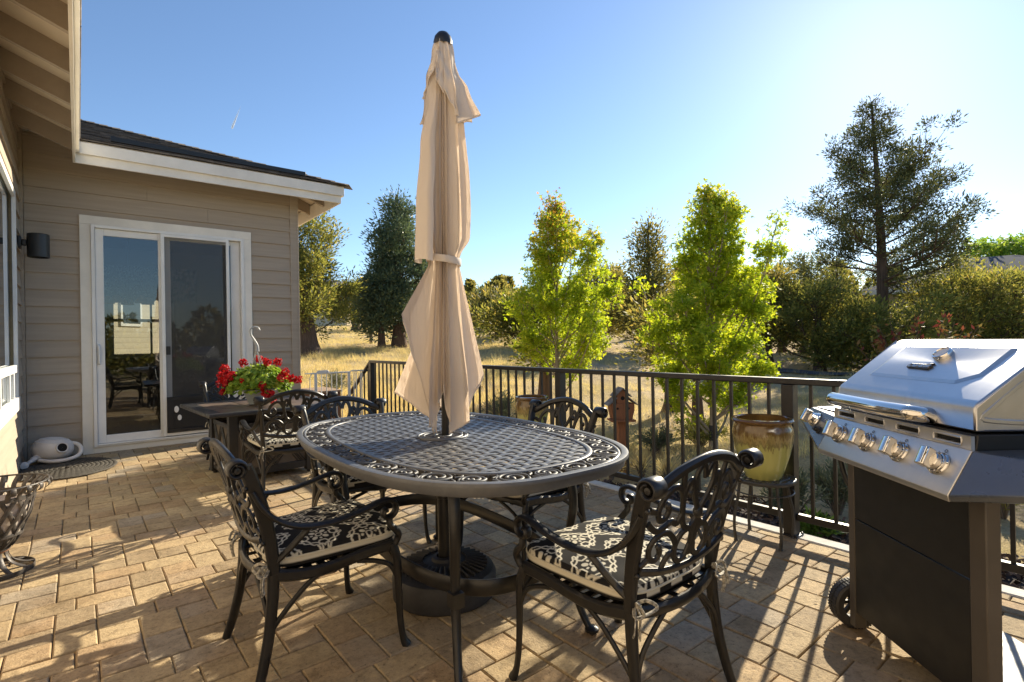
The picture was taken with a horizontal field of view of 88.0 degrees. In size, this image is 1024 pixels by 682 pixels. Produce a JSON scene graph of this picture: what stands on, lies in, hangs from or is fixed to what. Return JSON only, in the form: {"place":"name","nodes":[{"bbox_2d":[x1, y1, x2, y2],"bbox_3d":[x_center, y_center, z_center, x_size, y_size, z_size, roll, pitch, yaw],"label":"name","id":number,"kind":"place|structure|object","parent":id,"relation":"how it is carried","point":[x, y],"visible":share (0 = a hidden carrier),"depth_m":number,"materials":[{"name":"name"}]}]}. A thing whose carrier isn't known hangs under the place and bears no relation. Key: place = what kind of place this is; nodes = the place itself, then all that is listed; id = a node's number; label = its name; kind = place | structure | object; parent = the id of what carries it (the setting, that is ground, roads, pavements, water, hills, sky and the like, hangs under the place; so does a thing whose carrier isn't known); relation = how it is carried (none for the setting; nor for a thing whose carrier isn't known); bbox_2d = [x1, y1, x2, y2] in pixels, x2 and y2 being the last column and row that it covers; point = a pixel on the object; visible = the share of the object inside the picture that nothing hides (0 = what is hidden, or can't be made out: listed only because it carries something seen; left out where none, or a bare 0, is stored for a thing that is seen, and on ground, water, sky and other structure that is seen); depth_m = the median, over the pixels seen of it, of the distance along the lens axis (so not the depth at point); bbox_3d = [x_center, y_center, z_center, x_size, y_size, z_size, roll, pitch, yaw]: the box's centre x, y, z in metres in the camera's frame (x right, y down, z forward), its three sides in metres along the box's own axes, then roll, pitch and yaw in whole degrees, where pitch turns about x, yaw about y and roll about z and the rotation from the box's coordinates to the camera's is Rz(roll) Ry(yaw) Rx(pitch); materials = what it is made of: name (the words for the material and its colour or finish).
{"place":"outdoors","nodes":[
{"label":"outdoors","id":0,"kind":"place"},
{"bbox_2d":[0,433,1023,681],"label":"patio","id":1,"kind":"structure","parent":0,"point":[170,523],"depth_m":2.30,"materials":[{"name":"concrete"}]},
{"bbox_2d":[0,473,52,581],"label":"basket planter","id":2,"kind":"object","parent":1,"relation":"on","point":[16,505],"visible":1,"depth_m":2.77,"materials":[{"name":"metal"}]},
{"bbox_2d":[18,457,117,481],"bbox_3d":[-4.309,1.233,5.115,0.809,0.016,1.036,-1,0,-39],"label":"door mat","id":3,"kind":"object","parent":1,"relation":"on","point":[78,467],"depth_m":5.09,"materials":[{"name":"rubber"}]},
{"bbox_2d":[20,437,83,468],"bbox_3d":[-4.672,1.115,5.398,0.481,0.255,0.448,-1,0,-39],"label":"watering can","id":4,"kind":"object","parent":3,"relation":"on","point":[52,450],"visible":1,"depth_m":5.32,"materials":[{"name":"white plastic"}]},
{"bbox_2d":[199,379,245,469],"bbox_3d":[-2.799,0.803,5.388,0.592,0.845,0.631,-1,0,-37],"label":"patio chair","id":5,"kind":"object","parent":1,"relation":"on","point":[206,396],"visible":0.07,"depth_m":5.46,"materials":[{"name":"brown metal"}]},
{"bbox_2d":[180,395,341,474],"bbox_3d":[-2.311,0.894,4.894,1.100,0.630,1.090,-1,0,-42],"label":"fire table","id":6,"kind":"object","parent":1,"relation":"on","point":[225,417],"visible":0.58,"depth_m":4.68,"materials":[{"name":"metal"}]},
{"bbox_2d":[215,326,302,404],"bbox_3d":[-2.314,0.224,4.833,0.654,0.711,0.608,-1,0,-39],"label":"flower basket","id":7,"kind":"object","parent":6,"relation":"on","point":[252,381],"visible":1,"depth_m":4.71,"materials":[{"name":"red plastic"}]},
{"bbox_2d":[239,389,337,494],"bbox_3d":[-1.760,0.785,4.157,0.592,0.845,0.631,-1,0,-37],"label":"patio chair","id":8,"kind":"object","parent":1,"relation":"on","point":[279,442],"visible":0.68,"depth_m":3.94,"materials":[{"name":"brown metal"}]},
{"bbox_2d":[196,437,410,681],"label":"patio chair","id":9,"kind":"object","parent":1,"relation":"on","point":[349,532],"visible":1,"depth_m":1.93,"materials":[{"name":"brown metal"}]},
{"bbox_2d":[293,396,431,570],"bbox_3d":[-0.890,0.771,3.132,0.592,0.845,0.631,-1,0,-39],"label":"patio chair","id":10,"kind":"object","parent":1,"relation":"on","point":[362,487],"visible":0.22,"depth_m":3.14,"materials":[{"name":"brown metal"}]},
{"bbox_2d":[392,496,495,616],"bbox_3d":[-0.318,0.941,2.477,0.480,0.470,0.480,-1,0,-39],"label":"umbrella base","id":11,"kind":"object","parent":1,"relation":"on","point":[421,599],"visible":0.63,"depth_m":2.37,"materials":[{"name":"grey plastic"}]},
{"bbox_2d":[394,31,483,466],"bbox_3d":[-0.350,-0.378,2.476,0.426,2.122,0.263,-1,0,-9],"label":"patio umbrella","id":12,"kind":"object","parent":11,"relation":"on","point":[443,370],"visible":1,"depth_m":2.42,"materials":[{"name":"beige fabric"}]},
{"bbox_2d":[296,411,628,681],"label":"dining table","id":13,"kind":"object","parent":1,"relation":"on","point":[428,477],"visible":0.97,"depth_m":2.03,"materials":[{"name":"brown metal"}]},
{"bbox_2d":[459,397,607,560],"bbox_3d":[0.099,0.754,2.888,0.631,0.845,0.592,-1,0,-39],"label":"patio chair","id":14,"kind":"object","parent":1,"relation":"on","point":[527,502],"visible":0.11,"depth_m":2.84,"materials":[{"name":"brown metal"}]},
{"bbox_2d":[508,448,763,681],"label":"patio chair","id":15,"kind":"object","parent":1,"relation":"on","point":[636,567],"visible":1,"depth_m":1.64,"materials":[{"name":"brown metal"}]},
{"bbox_2d":[733,472,796,550],"bbox_3d":[1.451,0.964,3.055,0.342,0.364,0.342,-1,0,39],"label":"plant stand","id":16,"kind":"object","parent":1,"relation":"on","point":[790,480],"visible":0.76,"depth_m":2.98,"materials":[{"name":"metal"}]},
{"bbox_2d":[731,414,794,480],"bbox_3d":[1.445,0.614,3.055,0.332,0.344,0.332,-1,0,-1],"label":"glazed pot","id":17,"kind":"object","parent":16,"relation":"on","point":[770,437],"visible":0.97,"depth_m":2.94,"materials":[{"name":"ceramic"}]},
{"bbox_2d":[799,339,1023,681],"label":"gas grill","id":18,"kind":"object","parent":1,"relation":"on","point":[924,439],"visible":1,"depth_m":1.66,"materials":[{"name":"silver metal"}]},
{"bbox_2d":[515,394,548,437],"bbox_3d":[0.169,0.635,4.433,0.286,0.344,0.286,-1,0,-19],"label":"glazed pot","id":19,"kind":"object","parent":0,"point":[522,406],"visible":0.57,"depth_m":4.33,"materials":[{"name":"ceramic"}]},
{"bbox_2d":[81,0,1023,292],"label":"sky","id":20,"kind":"structure","parent":0,"point":[623,107],"materials":[{"name":"blue"}]},
{"bbox_2d":[97,325,1023,562],"bbox_3d":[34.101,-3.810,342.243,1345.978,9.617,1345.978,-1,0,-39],"label":"ground","id":21,"kind":"structure","parent":0,"point":[1005,523],"depth_m":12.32,"materials":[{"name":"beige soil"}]},
{"bbox_2d":[113,300,158,353],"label":"neighbour house","id":22,"kind":"structure","parent":21,"relation":"on","point":[131,337],"depth_m":19.27,"materials":[{"name":"beige"}]},
{"bbox_2d":[119,302,141,326],"bbox_3d":[-13.725,-1.210,19.095,0.080,1.400,1.000,-1,0,3],"label":"window","id":23,"kind":"structure","parent":22,"relation":"in","point":[134,311],"depth_m":19.06,"materials":[{"name":"white glass"}]},
{"bbox_2d":[0,0,352,494],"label":"house","id":24,"kind":"structure","parent":21,"relation":"on","point":[89,197],"depth_m":5.93,"materials":[{"name":"beige wood"}]},
{"bbox_2d":[0,155,20,429],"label":"window","id":25,"kind":"structure","parent":24,"relation":"in","point":[10,400],"depth_m":4.66,"materials":[{"name":"white plastic"}]},
{"bbox_2d":[17,232,49,258],"bbox_3d":[-4.768,-0.947,5.286,0.243,0.235,0.176,-1,0,-39],"label":"wall lamp","id":26,"kind":"object","parent":24,"relation":"attached to","point":[37,245],"visible":1,"depth_m":5.24,"materials":[{"name":"black metal"}]},
{"bbox_2d":[104,238,154,304],"bbox_3d":[-5.604,-1.045,7.734,0.645,1.040,0.622,-1,0,-39],"label":"chandelier","id":27,"kind":"object","parent":24,"relation":"hanging from","point":[127,299],"visible":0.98,"depth_m":7.68,"materials":[{"name":"brown metal"}]},
{"bbox_2d":[108,302,174,358],"bbox_3d":[-6.424,-0.321,9.214,0.940,1.240,0.050,-1,0,-39],"label":"interior window","id":28,"kind":"structure","parent":24,"relation":"in","point":[111,320],"depth_m":9.13,"materials":[{"name":"white plastic"}]},
{"bbox_2d":[95,265,196,303],"bbox_3d":[-6.324,-0.958,9.195,1.486,0.630,0.070,-1,0,-39],"label":"valance","id":29,"kind":"object","parent":24,"relation":"hanging from","point":[183,285],"visible":0.63,"depth_m":9.21,"materials":[{"name":"grey fabric"}]},
{"bbox_2d":[90,224,245,447],"bbox_3d":[-4.044,-0.061,6.344,1.538,2.460,0.160,-1,0,-39],"label":"sliding door","id":30,"kind":"structure","parent":24,"relation":"in","point":[176,422],"depth_m":6.25,"materials":[{"name":"white plastic"}]},
{"bbox_2d":[301,387,340,418],"bbox_3d":[-2.995,1.228,7.931,0.660,0.985,0.754,-1,0,-39],"label":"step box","id":31,"kind":"object","parent":21,"relation":"on","point":[328,390],"visible":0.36,"depth_m":7.83,"materials":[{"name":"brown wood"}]},
{"bbox_2d":[298,209,368,357],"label":"juniper tree","id":32,"kind":"object","parent":21,"relation":"on","point":[313,272],"visible":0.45,"depth_m":19.84,"materials":[{"name":"green plant"}]},
{"bbox_2d":[317,368,355,390],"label":"sage bush","id":33,"kind":"object","parent":21,"relation":"on","point":[334,380],"visible":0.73,"depth_m":12.54,"materials":[{"name":"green plant"}]},
{"bbox_2d":[313,280,360,325],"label":"neighbour house","id":34,"kind":"structure","parent":21,"relation":"on","point":[317,321],"depth_m":53.44,"materials":[{"name":"beige"}]},
{"bbox_2d":[320,279,365,331],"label":"juniper tree","id":35,"kind":"object","parent":21,"relation":"on","point":[349,313],"visible":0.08,"depth_m":39.53,"materials":[{"name":"green plant"}]},
{"bbox_2d":[347,207,410,347],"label":"juniper tree","id":36,"kind":"object","parent":21,"relation":"on","point":[380,329],"visible":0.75,"depth_m":24.08,"materials":[{"name":"green plant"}]},
{"bbox_2d":[341,184,427,347],"bbox_3d":[-5.267,-3.439,24.555,5.119,7.930,5.008,-1,0,-39],"label":"juniper tree","id":37,"kind":"object","parent":21,"relation":"on","point":[399,218],"visible":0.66,"depth_m":24.24,"materials":[{"name":"green plant"}]},
{"bbox_2d":[469,282,489,330],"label":"juniper tree","id":38,"kind":"object","parent":21,"relation":"on","point":[479,290],"depth_m":45.81,"materials":[{"name":"green plant"}]},
{"bbox_2d":[465,278,521,337],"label":"juniper tree","id":39,"kind":"object","parent":21,"relation":"on","point":[488,294],"visible":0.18,"depth_m":33.33,"materials":[{"name":"green plant"}]},
{"bbox_2d":[481,390,515,416],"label":"sage bush","id":40,"kind":"object","parent":21,"relation":"on","point":[504,407],"visible":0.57,"depth_m":8.71,"materials":[{"name":"green plant"}]},
{"bbox_2d":[468,285,579,346],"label":"juniper tree","id":41,"kind":"object","parent":21,"relation":"on","point":[507,325],"visible":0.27,"depth_m":25.66,"materials":[{"name":"green plant"}]},
{"bbox_2d":[508,321,572,399],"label":"juniper tree","id":42,"kind":"object","parent":21,"relation":"on","point":[546,389],"visible":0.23,"depth_m":11.38,"materials":[{"name":"green plant"}]},
{"bbox_2d":[498,187,625,390],"bbox_3d":[1.007,-0.712,10.546,2.485,4.615,2.403,-1,0,24],"label":"maple tree","id":43,"kind":"object","parent":21,"relation":"on","point":[561,236],"visible":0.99,"depth_m":10.12,"materials":[{"name":"green plant"}]},
{"bbox_2d":[566,261,627,348],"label":"juniper tree","id":44,"kind":"object","parent":21,"relation":"on","point":[616,278],"visible":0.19,"depth_m":27.21,"materials":[{"name":"green plant"}]},
{"bbox_2d":[609,453,630,479],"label":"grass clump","id":45,"kind":"object","parent":21,"relation":"on","point":[611,477],"visible":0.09,"depth_m":5.53,"materials":[{"name":"plant"}]},
{"bbox_2d":[604,386,637,472],"bbox_3d":[1.191,1.029,5.757,0.336,1.043,0.220,-1,0,-4],"label":"birdhouse","id":46,"kind":"object","parent":21,"relation":"on","point":[620,416],"visible":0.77,"depth_m":5.69,"materials":[{"name":"brown wood"}]},
{"bbox_2d":[624,441,659,479],"bbox_3d":[1.359,1.282,5.606,0.511,0.446,0.555,-1,0,-25],"label":"grass clump","id":47,"kind":"object","parent":21,"relation":"on","point":[644,457],"visible":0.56,"depth_m":5.57,"materials":[{"name":"beige plant"}]},
{"bbox_2d":[600,207,684,351],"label":"juniper tree","id":48,"kind":"object","parent":21,"relation":"on","point":[646,258],"visible":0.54,"depth_m":24.74,"materials":[{"name":"green plant"}]},
{"bbox_2d":[392,255,907,332],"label":"juniper wood","id":49,"kind":"object","parent":21,"relation":"on","point":[496,278],"visible":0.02,"depth_m":44.40,"materials":[{"name":"green plant"}]},
{"bbox_2d":[633,423,676,453],"bbox_3d":[1.730,1.190,6.331,0.520,0.430,0.409,-1,0,-11],"label":"sage bush","id":50,"kind":"object","parent":21,"relation":"on","point":[660,438],"visible":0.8,"depth_m":6.30,"materials":[{"name":"green plant"}]},
{"bbox_2d":[644,451,681,483],"bbox_3d":[1.566,1.306,5.298,0.448,0.474,0.532,-1,0,-5],"label":"grass clump","id":51,"kind":"object","parent":21,"relation":"on","point":[664,473],"visible":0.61,"depth_m":5.30,"materials":[{"name":"beige plant"}]},
{"bbox_2d":[611,290,719,411],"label":"juniper tree","id":52,"kind":"object","parent":21,"relation":"on","point":[638,353],"visible":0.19,"depth_m":9.77,"materials":[{"name":"green plant"}]},
{"bbox_2d":[673,415,729,446],"bbox_3d":[2.382,1.164,6.738,0.770,0.473,0.776,-1,0,-2],"label":"sage bush","id":53,"kind":"object","parent":21,"relation":"on","point":[688,427],"visible":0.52,"depth_m":6.71,"materials":[{"name":"green plant"}]},
{"bbox_2d":[654,313,764,433],"bbox_3d":[2.933,0.588,7.942,1.556,2.114,1.328,-1,0,19],"label":"juniper tree","id":54,"kind":"object","parent":21,"relation":"on","point":[700,405],"visible":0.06,"depth_m":7.94,"materials":[{"name":"green plant"}]},
{"bbox_2d":[629,178,793,450],"bbox_3d":[2.406,-0.167,6.380,1.856,3.553,1.489,-1,0,0],"label":"maple tree","id":55,"kind":"object","parent":21,"relation":"on","point":[717,215],"visible":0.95,"depth_m":6.22,"materials":[{"name":"green plant"}]},
{"bbox_2d":[417,435,1023,599],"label":"kerb","id":56,"kind":"structure","parent":21,"relation":"on","point":[1012,592],"depth_m":3.16,"materials":[{"name":"concrete"}]},
{"bbox_2d":[347,360,1023,574],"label":"metal fence","id":57,"kind":"object","parent":56,"relation":"on","point":[789,397],"visible":0.32,"depth_m":3.57,"materials":[{"name":"metal"}]},
{"bbox_2d":[305,370,368,418],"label":"baby gate","id":58,"kind":"structure","parent":57,"relation":"attached to","point":[321,372],"depth_m":7.32,"materials":[{"name":"grey metal"}]},
{"bbox_2d":[492,452,1023,589],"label":"mulch bed","id":59,"kind":"object","parent":21,"relation":"on","point":[1009,580],"depth_m":4.16,"materials":[{"name":"brown wood"}]},
{"bbox_2d":[757,467,829,511],"bbox_3d":[2.240,1.239,4.350,0.514,0.515,0.508,-1,0,-7],"label":"sage bush","id":60,"kind":"object","parent":59,"relation":"on","point":[804,481],"visible":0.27,"depth_m":4.23,"materials":[{"name":"green plant"}]},
{"bbox_2d":[800,505,845,539],"bbox_3d":[2.134,1.321,3.720,0.334,0.322,0.266,-1,0,-14],"label":"green shrub","id":61,"kind":"object","parent":59,"relation":"on","point":[815,530],"visible":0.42,"depth_m":3.68,"materials":[{"name":"green plant"}]},
{"bbox_2d":[701,259,828,363],"bbox_3d":[9.786,-1.014,20.201,4.450,4.261,4.065,-1,0,-3],"label":"juniper tree","id":62,"kind":"object","parent":21,"relation":"on","point":[778,273],"visible":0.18,"depth_m":19.47,"materials":[{"name":"green plant"}]},
{"bbox_2d":[772,261,800,351],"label":"juniper tree","id":63,"kind":"object","parent":21,"relation":"on","point":[778,348],"visible":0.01,"depth_m":26.85,"materials":[{"name":"green plant"}]},
{"bbox_2d":[773,245,849,352],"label":"juniper tree","id":64,"kind":"object","parent":21,"relation":"on","point":[803,256],"visible":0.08,"depth_m":25.83,"materials":[{"name":"green plant"}]},
{"bbox_2d":[757,272,894,371],"bbox_3d":[10.750,-0.530,18.463,4.485,3.779,4.696,-1,0,-39],"label":"juniper tree","id":65,"kind":"object","parent":21,"relation":"on","point":[819,304],"visible":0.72,"depth_m":17.91,"materials":[{"name":"green plant"}]},
{"bbox_2d":[806,456,847,515],"bbox_3d":[2.724,1.232,4.466,0.534,0.580,0.521,-1,0,-39],"label":"sage bush","id":66,"kind":"object","parent":21,"relation":"on","point":[823,478],"visible":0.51,"depth_m":4.44,"materials":[{"name":"green plant"}]},
{"bbox_2d":[806,257,906,318],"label":"juniper tree","id":67,"kind":"object","parent":21,"relation":"on","point":[840,273],"visible":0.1,"depth_m":23.65,"materials":[{"name":"green plant"}]},
{"bbox_2d":[792,285,972,371],"bbox_3d":[11.383,-0.101,17.241,3.815,3.393,5.576,-1,0,-11],"label":"juniper tree","id":68,"kind":"object","parent":21,"relation":"on","point":[868,310],"visible":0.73,"depth_m":16.71,"materials":[{"name":"green plant"}]},
{"bbox_2d":[779,93,999,344],"bbox_3d":[13.863,-4.084,19.754,7.563,10.623,7.063,-1,0,-39],"label":"juniper tree","id":69,"kind":"object","parent":21,"relation":"on","point":[904,172],"visible":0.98,"depth_m":19.24,"materials":[{"name":"green plant"}]},
{"bbox_2d":[854,312,982,360],"bbox_3d":[5.593,0.508,7.143,1.316,1.794,1.343,-1,0,-13],"label":"red shrub","id":70,"kind":"object","parent":21,"relation":"on","point":[916,337],"visible":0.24,"depth_m":7.23,"materials":[{"name":"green plant"}]},
{"bbox_2d":[860,255,1023,341],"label":"neighbour house","id":71,"kind":"structure","parent":21,"relation":"on","point":[1006,259],"depth_m":25.99,"materials":[{"name":"beige"}]},
{"bbox_2d":[909,249,985,332],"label":"juniper tree","id":72,"kind":"object","parent":21,"relation":"on","point":[966,261],"visible":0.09,"depth_m":24.72,"materials":[{"name":"green plant"}]},
{"bbox_2d":[884,254,1023,339],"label":"juniper tree","id":73,"kind":"object","parent":21,"relation":"on","point":[967,315],"visible":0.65,"depth_m":18.39,"materials":[{"name":"green plant"}]},
{"bbox_2d":[926,259,1023,338],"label":"juniper tree","id":74,"kind":"object","parent":21,"relation":"on","point":[1018,332],"visible":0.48,"depth_m":18.55,"materials":[{"name":"green plant"}]},
{"bbox_2d":[932,261,1023,335],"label":"juniper tree","id":75,"kind":"object","parent":21,"relation":"on","point":[985,278],"visible":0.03,"depth_m":22.74,"materials":[{"name":"green plant"}]},
{"bbox_2d":[961,229,1023,258],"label":"leafy tree","id":76,"kind":"object","parent":21,"relation":"on","point":[1000,247],"visible":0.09,"depth_m":29.13,"materials":[{"name":"green plant"}]},
{"bbox_2d":[1000,503,1023,519],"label":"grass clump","id":77,"kind":"object","parent":21,"relation":"on","point":[1004,509],"visible":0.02,"depth_m":4.42,"materials":[{"name":"green plant"}]},
{"bbox_2d":[734,365,854,375],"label":"driveway","id":78,"kind":"structure","parent":0,"point":[806,371],"depth_m":16.65,"materials":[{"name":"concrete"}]}
]}

